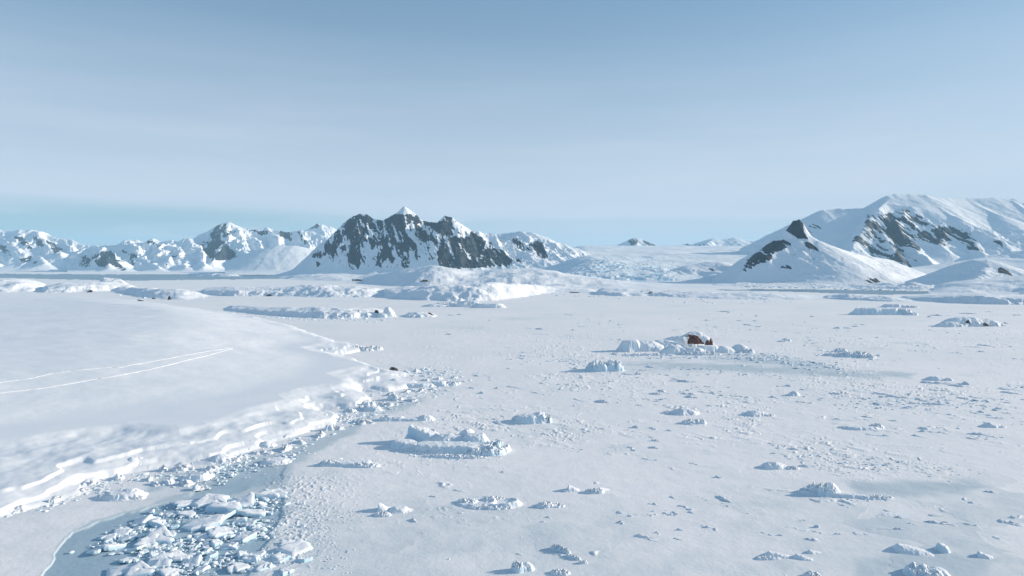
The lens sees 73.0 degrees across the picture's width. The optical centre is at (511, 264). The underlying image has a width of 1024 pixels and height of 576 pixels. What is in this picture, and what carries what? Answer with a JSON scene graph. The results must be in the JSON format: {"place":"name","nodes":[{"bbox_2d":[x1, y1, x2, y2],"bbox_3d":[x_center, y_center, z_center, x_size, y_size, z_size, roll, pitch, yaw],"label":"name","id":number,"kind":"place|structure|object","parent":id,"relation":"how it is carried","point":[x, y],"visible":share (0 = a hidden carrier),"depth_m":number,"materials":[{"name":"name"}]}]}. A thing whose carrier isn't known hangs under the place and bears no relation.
{"place":"outdoors","nodes":[
{"label":"outdoors","id":0,"kind":"place"},
{"bbox_2d":[0,278,45,292],"bbox_3d":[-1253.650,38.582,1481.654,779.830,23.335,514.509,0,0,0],"label":"island","id":1,"kind":"structure","parent":0,"point":[9,285],"depth_m":1316.10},
{"bbox_2d":[0,230,84,271],"bbox_3d":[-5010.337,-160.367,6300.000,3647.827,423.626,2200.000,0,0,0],"label":"mountain","id":2,"kind":"structure","parent":0,"point":[31,250],"depth_m":5839.52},
{"bbox_2d":[42,281,135,292],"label":"island","id":3,"kind":"structure","parent":0,"point":[82,286],"depth_m":1317.45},
{"bbox_2d":[99,277,129,284],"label":"island","id":4,"kind":"structure","parent":0,"point":[104,279],"depth_m":1727.07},
{"bbox_2d":[67,238,219,271],"bbox_3d":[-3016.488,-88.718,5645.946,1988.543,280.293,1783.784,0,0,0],"label":"mountain","id":5,"kind":"structure","parent":0,"point":[182,255],"depth_m":5382.49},
{"bbox_2d":[111,286,211,299],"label":"island","id":6,"kind":"structure","parent":0,"point":[173,293],"depth_m":1086.41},
{"bbox_2d":[0,294,416,516],"bbox_3d":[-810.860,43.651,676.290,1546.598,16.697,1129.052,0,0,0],"label":"snowfield","id":7,"kind":"structure","parent":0,"point":[262,380],"depth_m":253.10,"materials":[{"name":"snow"}]},
{"bbox_2d":[0,348,229,382],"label":"path","id":8,"kind":"structure","parent":7,"relation":"on","point":[109,367],"depth_m":274.92,"materials":[{"name":"snow"}]},
{"bbox_2d":[0,348,232,392],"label":"path","id":9,"kind":"structure","parent":7,"relation":"on","point":[118,375],"depth_m":263.87,"materials":[{"name":"snow"}]},
{"bbox_2d":[186,272,241,275],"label":"island","id":10,"kind":"structure","parent":0,"point":[210,274],"depth_m":3151.11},
{"bbox_2d":[193,222,327,271],"bbox_3d":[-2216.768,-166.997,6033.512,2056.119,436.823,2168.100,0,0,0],"label":"mountain","id":11,"kind":"structure","parent":0,"point":[225,242],"depth_m":5930.65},
{"bbox_2d":[225,245,312,272],"bbox_3d":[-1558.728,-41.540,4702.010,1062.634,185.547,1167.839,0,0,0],"label":"hill","id":12,"kind":"structure","parent":0,"point":[278,259],"depth_m":4436.61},
{"bbox_2d":[201,284,384,297],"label":"island","id":13,"kind":"structure","parent":0,"point":[335,291],"depth_m":1119.26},
{"bbox_2d":[227,305,395,318],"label":"ice ridge","id":14,"kind":"structure","parent":0,"point":[334,312],"depth_m":676.56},
{"bbox_2d":[305,223,336,237],"bbox_3d":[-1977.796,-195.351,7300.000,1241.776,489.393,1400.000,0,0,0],"label":"mountain","id":15,"kind":"structure","parent":0,"point":[323,230],"depth_m":7212.88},
{"bbox_2d":[405,312,436,317],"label":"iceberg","id":16,"kind":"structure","parent":0,"point":[417,315],"depth_m":661.44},
{"bbox_2d":[267,206,595,275],"bbox_3d":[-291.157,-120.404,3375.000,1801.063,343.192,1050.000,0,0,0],"label":"mountain","id":17,"kind":"structure","parent":0,"point":[404,237],"depth_m":3231.97,"materials":[{"name":"stone"}]},
{"bbox_2d":[0,273,930,294],"bbox_3d":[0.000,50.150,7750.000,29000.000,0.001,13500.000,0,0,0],"label":"water","id":18,"kind":"structure","parent":0,"point":[139,277],"depth_m":2562.30,"materials":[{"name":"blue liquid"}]},
{"bbox_2d":[383,282,598,301],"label":"island","id":19,"kind":"structure","parent":0,"point":[490,291],"depth_m":1034.61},
{"bbox_2d":[0,271,1023,575],"bbox_3d":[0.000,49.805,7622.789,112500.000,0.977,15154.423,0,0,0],"label":"sea ice","id":20,"kind":"structure","parent":0,"point":[726,443],"depth_m":181.62,"materials":[{"name":"ice"}]},
{"bbox_2d":[9,505,25,513],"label":"ice block","id":21,"kind":"object","parent":20,"relation":"on","point":[19,508],"depth_m":140.06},
{"bbox_2d":[46,495,62,503],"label":"ice block","id":22,"kind":"object","parent":20,"relation":"on","point":[55,499],"depth_m":145.64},
{"bbox_2d":[86,547,102,554],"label":"ice plate","id":23,"kind":"object","parent":20,"relation":"on","point":[97,550],"visible":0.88,"depth_m":119.89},
{"bbox_2d":[88,479,108,486],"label":"ice block","id":24,"kind":"object","parent":20,"relation":"on","point":[92,483],"depth_m":157.05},
{"bbox_2d":[102,533,116,540],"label":"ice plate","id":25,"kind":"object","parent":20,"relation":"on","point":[110,537],"visible":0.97,"depth_m":126.46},
{"bbox_2d":[99,543,126,550],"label":"ice plate","id":26,"kind":"object","parent":20,"relation":"on","point":[109,547],"visible":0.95,"depth_m":121.61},
{"bbox_2d":[106,563,134,575],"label":"ice plate","id":27,"kind":"object","parent":20,"relation":"on","point":[121,570],"visible":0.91,"depth_m":112.47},
{"bbox_2d":[95,488,148,501],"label":"ice floe","id":28,"kind":"object","parent":20,"relation":"on","point":[126,494],"visible":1,"depth_m":147.83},
{"bbox_2d":[113,528,131,536],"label":"ice plate","id":29,"kind":"object","parent":20,"relation":"on","point":[122,532],"visible":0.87,"depth_m":128.77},
{"bbox_2d":[118,533,136,541],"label":"ice plate","id":30,"kind":"object","parent":20,"relation":"on","point":[125,538],"visible":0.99,"depth_m":126.11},
{"bbox_2d":[124,560,156,575],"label":"ice plate","id":31,"kind":"object","parent":20,"relation":"on","point":[140,568],"visible":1,"depth_m":112.07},
{"bbox_2d":[130,514,152,525],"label":"ice plate","id":32,"kind":"object","parent":20,"relation":"on","point":[140,520],"visible":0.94,"depth_m":134.44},
{"bbox_2d":[133,533,157,547],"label":"ice plate","id":33,"kind":"object","parent":20,"relation":"on","point":[149,541],"visible":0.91,"depth_m":123.85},
{"bbox_2d":[147,551,166,565],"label":"ice plate","id":34,"kind":"object","parent":20,"relation":"on","point":[152,561],"visible":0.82,"depth_m":116.76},
{"bbox_2d":[149,519,165,526],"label":"ice plate","id":35,"kind":"object","parent":20,"relation":"on","point":[157,522],"visible":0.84,"depth_m":132.64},
{"bbox_2d":[145,525,175,543],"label":"ice plate","id":36,"kind":"object","parent":20,"relation":"on","point":[164,534],"visible":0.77,"depth_m":125.91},
{"bbox_2d":[154,557,172,567],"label":"ice plate","id":37,"kind":"object","parent":20,"relation":"on","point":[160,562],"visible":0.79,"depth_m":115.48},
{"bbox_2d":[159,567,182,575],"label":"ice plate","id":38,"kind":"object","parent":20,"relation":"on","point":[168,571],"visible":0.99,"depth_m":111.94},
{"bbox_2d":[166,550,186,558],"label":"ice plate","id":39,"kind":"object","parent":20,"relation":"on","point":[171,555],"visible":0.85,"depth_m":118.43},
{"bbox_2d":[172,555,190,561],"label":"ice plate","id":40,"kind":"object","parent":20,"relation":"on","point":[180,558],"visible":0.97,"depth_m":117.10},
{"bbox_2d":[172,464,194,472],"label":"ice block","id":41,"kind":"object","parent":20,"relation":"on","point":[185,467],"depth_m":168.35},
{"bbox_2d":[174,499,195,507],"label":"ice plate","id":42,"kind":"object","parent":20,"relation":"on","point":[183,503],"visible":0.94,"depth_m":143.40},
{"bbox_2d":[176,479,193,486],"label":"ice block","id":43,"kind":"object","parent":20,"relation":"on","point":[186,482],"depth_m":157.05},
{"bbox_2d":[177,510,196,515],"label":"ice plate","id":44,"kind":"object","parent":20,"relation":"on","point":[182,513],"visible":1,"depth_m":138.63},
{"bbox_2d":[185,554,201,567],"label":"ice plate","id":45,"kind":"object","parent":20,"relation":"on","point":[193,561],"visible":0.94,"depth_m":116.08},
{"bbox_2d":[180,470,214,482],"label":"ice block","id":46,"kind":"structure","parent":20,"relation":"on","point":[202,476],"depth_m":160.64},
{"bbox_2d":[192,565,209,574],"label":"ice plate","id":47,"kind":"object","parent":20,"relation":"on","point":[202,568],"visible":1,"depth_m":113.00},
{"bbox_2d":[191,484,210,491],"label":"ice block","id":48,"kind":"object","parent":20,"relation":"on","point":[197,488],"depth_m":153.92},
{"bbox_2d":[181,514,224,531],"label":"ice plate","id":49,"kind":"object","parent":20,"relation":"on","point":[198,524],"visible":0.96,"depth_m":132.48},
{"bbox_2d":[199,465,220,472],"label":"ice block","id":50,"kind":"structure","parent":20,"relation":"on","point":[214,468],"depth_m":168.46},
{"bbox_2d":[193,493,229,507],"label":"ice plate","id":51,"kind":"object","parent":20,"relation":"on","point":[205,500],"visible":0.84,"depth_m":145.18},
{"bbox_2d":[203,454,232,463],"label":"ice block","id":52,"kind":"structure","parent":20,"relation":"on","point":[218,459],"depth_m":175.21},
{"bbox_2d":[207,526,234,538],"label":"ice plate","id":53,"kind":"object","parent":20,"relation":"on","point":[212,533],"visible":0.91,"depth_m":128.12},
{"bbox_2d":[205,501,241,513],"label":"ice plate","id":54,"kind":"object","parent":20,"relation":"on","point":[218,507],"visible":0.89,"depth_m":140.09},
{"bbox_2d":[218,542,237,549],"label":"ice plate","id":55,"kind":"object","parent":20,"relation":"on","point":[223,547],"visible":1,"depth_m":122.53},
{"bbox_2d":[231,562,250,572],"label":"ice plate","id":56,"kind":"object","parent":20,"relation":"on","point":[240,567],"visible":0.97,"depth_m":114.13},
{"bbox_2d":[228,531,256,542],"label":"ice plate","id":57,"kind":"object","parent":20,"relation":"on","point":[245,536],"visible":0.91,"depth_m":126.25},
{"bbox_2d":[232,493,254,507],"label":"ice plate","id":58,"kind":"object","parent":20,"relation":"on","point":[246,500],"visible":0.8,"depth_m":145.45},
{"bbox_2d":[236,508,268,516],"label":"ice plate","id":59,"kind":"object","parent":20,"relation":"on","point":[247,512],"visible":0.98,"depth_m":138.12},
{"bbox_2d":[250,440,276,447],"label":"ice block","id":60,"kind":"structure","parent":20,"relation":"on","point":[266,444],"depth_m":190.23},
{"bbox_2d":[255,562,275,571],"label":"ice plate","id":61,"kind":"object","parent":20,"relation":"on","point":[259,568],"visible":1,"depth_m":113.82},
{"bbox_2d":[255,488,287,498],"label":"ice plate","id":62,"kind":"object","parent":20,"relation":"on","point":[273,493],"visible":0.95,"depth_m":148.77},
{"bbox_2d":[258,457,291,465],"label":"ice floe","id":63,"kind":"object","parent":20,"relation":"on","point":[275,461],"visible":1,"depth_m":173.89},
{"bbox_2d":[271,551,284,560],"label":"ice plate","id":64,"kind":"object","parent":20,"relation":"on","point":[278,556],"visible":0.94,"depth_m":117.73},
{"bbox_2d":[279,444,292,452],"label":"ice block","id":65,"kind":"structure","parent":20,"relation":"on","point":[286,448],"depth_m":186.50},
{"bbox_2d":[279,568,293,575],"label":"ice plate","id":66,"kind":"object","parent":20,"relation":"on","point":[284,571],"visible":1,"depth_m":112.27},
{"bbox_2d":[275,539,312,556],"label":"ice plate","id":67,"kind":"object","parent":20,"relation":"on","point":[295,548],"visible":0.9,"depth_m":120.90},
{"bbox_2d":[323,424,343,430],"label":"ice block","id":68,"kind":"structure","parent":20,"relation":"on","point":[331,427],"depth_m":209.22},
{"bbox_2d":[318,458,380,467],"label":"ice floe","id":69,"kind":"object","parent":20,"relation":"on","point":[349,463],"visible":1,"depth_m":171.71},
{"bbox_2d":[355,418,374,424],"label":"ice block","id":70,"kind":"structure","parent":20,"relation":"on","point":[360,421],"depth_m":218.43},
{"bbox_2d":[354,345,382,350],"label":"ice block","id":71,"kind":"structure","parent":20,"relation":"on","point":[368,348],"depth_m":405.77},
{"bbox_2d":[357,405,382,411],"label":"ice block","id":72,"kind":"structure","parent":20,"relation":"on","point":[364,408],"depth_m":236.40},
{"bbox_2d":[377,307,396,317],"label":"iceberg","id":73,"kind":"object","parent":20,"relation":"on","point":[388,311],"visible":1,"depth_m":663.73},
{"bbox_2d":[374,503,412,516],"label":"ice floe","id":74,"kind":"object","parent":20,"relation":"on","point":[383,510],"visible":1,"depth_m":139.80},
{"bbox_2d":[377,415,434,421],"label":"ice floe","id":75,"kind":"object","parent":20,"relation":"on","point":[399,418],"visible":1,"depth_m":221.96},
{"bbox_2d":[406,382,436,387],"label":"ice block","id":76,"kind":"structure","parent":20,"relation":"on","point":[421,385],"depth_m":282.18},
{"bbox_2d":[431,381,460,386],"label":"ice block","id":77,"kind":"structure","parent":20,"relation":"on","point":[445,383],"depth_m":286.20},
{"bbox_2d":[390,425,511,458],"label":"iceberg","id":78,"kind":"object","parent":20,"relation":"on","point":[465,443],"visible":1,"depth_m":185.88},
{"bbox_2d":[421,298,506,307],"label":"iceberg","id":79,"kind":"object","parent":20,"relation":"on","point":[460,302],"visible":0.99,"depth_m":827.05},
{"bbox_2d":[456,496,522,509],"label":"ice floe","id":80,"kind":"object","parent":20,"relation":"on","point":[487,503],"visible":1,"depth_m":143.67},
{"bbox_2d":[5,286,1023,575],"bbox_3d":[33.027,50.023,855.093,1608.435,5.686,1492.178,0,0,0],"label":"brash ice","id":81,"kind":"structure","parent":20,"relation":"on","point":[203,542],"depth_m":161.81,"materials":[{"name":"ice"}]},
{"bbox_2d":[511,560,534,573],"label":"ice block","id":82,"kind":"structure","parent":20,"relation":"on","point":[518,567],"depth_m":112.92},
{"bbox_2d":[511,412,551,423],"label":"iceberg","id":83,"kind":"object","parent":20,"relation":"on","point":[537,418],"visible":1,"depth_m":218.43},
{"bbox_2d":[536,501,564,507],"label":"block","id":84,"kind":"object","parent":20,"relation":"on","point":[546,504],"visible":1,"depth_m":142.73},
{"bbox_2d":[550,568,569,575],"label":"ice block","id":85,"kind":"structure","parent":20,"relation":"on","point":[558,572],"depth_m":111.75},
{"bbox_2d":[550,544,587,563],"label":"ice ridge","id":86,"kind":"structure","parent":20,"relation":"on","point":[559,548],"depth_m":119.95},
{"bbox_2d":[560,485,579,491],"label":"ice block","id":87,"kind":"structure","parent":20,"relation":"on","point":[570,488],"depth_m":152.72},
{"bbox_2d":[585,487,609,493],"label":"ice block","id":88,"kind":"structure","parent":20,"relation":"on","point":[599,490],"depth_m":151.46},
{"bbox_2d":[585,358,623,371],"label":"iceberg","id":89,"kind":"object","parent":20,"relation":"on","point":[610,365],"visible":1,"depth_m":324.62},
{"bbox_2d":[635,534,659,541],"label":"ice lump","id":90,"kind":"object","parent":20,"relation":"on","point":[646,537],"visible":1,"depth_m":126.63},
{"bbox_2d":[663,408,699,415],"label":"ice floe","id":91,"kind":"object","parent":20,"relation":"on","point":[683,411],"visible":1,"depth_m":231.23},
{"bbox_2d":[615,331,754,355],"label":"islet","id":92,"kind":"object","parent":20,"relation":"in","point":[677,345],"visible":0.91,"depth_m":398.40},
{"bbox_2d":[687,334,703,343],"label":"rock","id":93,"kind":"object","parent":92,"relation":"on","point":[694,339],"visible":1,"depth_m":409.43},
{"bbox_2d":[681,418,705,423],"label":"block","id":94,"kind":"object","parent":20,"relation":"on","point":[695,421],"visible":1,"depth_m":217.64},
{"bbox_2d":[740,410,774,416],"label":"ice floe","id":95,"kind":"object","parent":20,"relation":"on","point":[751,413],"visible":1,"depth_m":228.94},
{"bbox_2d":[760,461,799,469],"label":"ice floe","id":96,"kind":"object","parent":20,"relation":"on","point":[771,465],"visible":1,"depth_m":169.51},
{"bbox_2d":[754,550,820,560],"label":"ice ridge","id":97,"kind":"structure","parent":20,"relation":"on","point":[770,555],"depth_m":117.95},
{"bbox_2d":[802,570,820,575],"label":"ice block","id":98,"kind":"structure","parent":20,"relation":"on","point":[810,573],"depth_m":110.87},
{"bbox_2d":[798,482,894,499],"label":"ice floe","id":99,"kind":"object","parent":20,"relation":"on","point":[829,489],"visible":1,"depth_m":149.90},
{"bbox_2d":[823,348,876,357],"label":"ice floe","id":100,"kind":"object","parent":20,"relation":"on","point":[846,353],"visible":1,"depth_m":376.21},
{"bbox_2d":[837,423,883,430],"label":"ice floe","id":101,"kind":"object","parent":20,"relation":"on","point":[876,426],"visible":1,"depth_m":210.41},
{"bbox_2d":[849,307,917,314],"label":"iceberg","id":102,"kind":"object","parent":20,"relation":"on","point":[877,311],"visible":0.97,"depth_m":693.19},
{"bbox_2d":[874,402,907,406],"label":"ice lump","id":103,"kind":"object","parent":20,"relation":"on","point":[885,404],"visible":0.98,"depth_m":246.28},
{"bbox_2d":[879,511,911,518],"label":"ice lump","id":104,"kind":"object","parent":20,"relation":"on","point":[893,514],"visible":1,"depth_m":138.29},
{"bbox_2d":[880,304,918,307],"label":"iceberg","id":105,"kind":"object","parent":20,"relation":"on","point":[895,305],"visible":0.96,"depth_m":816.55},
{"bbox_2d":[892,543,933,556],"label":"ice floe","id":106,"kind":"object","parent":20,"relation":"on","point":[905,549],"visible":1,"depth_m":120.07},
{"bbox_2d":[902,562,950,575],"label":"ice floe","id":107,"kind":"object","parent":20,"relation":"on","point":[912,569],"visible":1,"depth_m":111.24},
{"bbox_2d":[922,376,952,380],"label":"ice floe","id":108,"kind":"object","parent":20,"relation":"on","point":[934,378],"visible":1,"depth_m":299.36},
{"bbox_2d":[934,542,950,552],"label":"ice block","id":109,"kind":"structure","parent":20,"relation":"on","point":[941,547],"depth_m":120.44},
{"bbox_2d":[933,317,1006,326],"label":"islet","id":110,"kind":"object","parent":20,"relation":"in","point":[959,322],"visible":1,"depth_m":563.29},
{"bbox_2d":[977,551,993,558],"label":"ice block","id":111,"kind":"object","parent":20,"relation":"on","point":[982,555],"depth_m":118.00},
{"bbox_2d":[980,422,1006,427],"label":"ice floe","id":112,"kind":"object","parent":20,"relation":"on","point":[990,425],"visible":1,"depth_m":212.84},
{"bbox_2d":[998,519,1023,526],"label":"ice lump","id":113,"kind":"object","parent":20,"relation":"on","point":[1011,522],"visible":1,"depth_m":133.73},
{"bbox_2d":[0,0,1023,246],"label":"sky","id":114,"kind":"structure","parent":0,"point":[573,123],"materials":[{"name":"blue"}]},
{"bbox_2d":[278,265,748,289],"bbox_3d":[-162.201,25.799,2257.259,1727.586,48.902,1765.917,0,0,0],"label":"island","id":115,"kind":"structure","parent":0,"point":[434,275],"depth_m":1675.39,"materials":[{"name":"snow"}]},
{"bbox_2d":[616,238,656,245],"bbox_3d":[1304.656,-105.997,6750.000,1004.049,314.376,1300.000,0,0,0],"label":"mountain","id":116,"kind":"structure","parent":0,"point":[635,242],"depth_m":6614.97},
{"bbox_2d":[546,245,748,281],"bbox_3d":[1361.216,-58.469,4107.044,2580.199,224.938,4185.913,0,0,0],"label":"glacier","id":117,"kind":"object","parent":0,"point":[643,263],"visible":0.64,"depth_m":2829.05,"materials":[{"name":"ice"}]},
{"bbox_2d":[670,261,732,281],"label":"hill","id":118,"kind":"structure","parent":0,"point":[708,271],"depth_m":2188.31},
{"bbox_2d":[596,288,821,299],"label":"island","id":119,"kind":"structure","parent":0,"point":[694,294],"depth_m":1079.24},
{"bbox_2d":[684,238,754,245],"bbox_3d":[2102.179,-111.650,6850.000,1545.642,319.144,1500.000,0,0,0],"label":"mountain","id":120,"kind":"structure","parent":0,"point":[727,242],"depth_m":6784.99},
{"bbox_2d":[711,219,925,283],"bbox_3d":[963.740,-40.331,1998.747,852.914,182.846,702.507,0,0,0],"label":"mountain","id":121,"kind":"structure","parent":0,"point":[795,252],"depth_m":1870.68,"materials":[{"name":"snow"}]},
{"bbox_2d":[713,282,934,289],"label":"island","id":122,"kind":"structure","parent":0,"point":[912,285],"depth_m":1545.34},
{"bbox_2d":[822,294,918,301],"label":"island","id":123,"kind":"structure","parent":0,"point":[865,298],"depth_m":982.02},
{"bbox_2d":[740,194,1023,273],"bbox_3d":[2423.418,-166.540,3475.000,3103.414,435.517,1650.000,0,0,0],"label":"mountain","id":124,"kind":"structure","parent":0,"point":[926,234],"depth_m":3411.89,"materials":[{"name":"snow"}]},
{"bbox_2d":[899,293,1023,304],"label":"island","id":125,"kind":"structure","parent":0,"point":[982,299],"depth_m":907.31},
{"bbox_2d":[905,260,1023,284],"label":"hill","id":126,"kind":"structure","parent":0,"point":[975,269],"depth_m":1569.52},
{"bbox_2d":[928,276,1023,294],"bbox_3d":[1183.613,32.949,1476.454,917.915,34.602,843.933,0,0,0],"label":"hill","id":127,"kind":"structure","parent":0,"point":[1013,285],"depth_m":1258.70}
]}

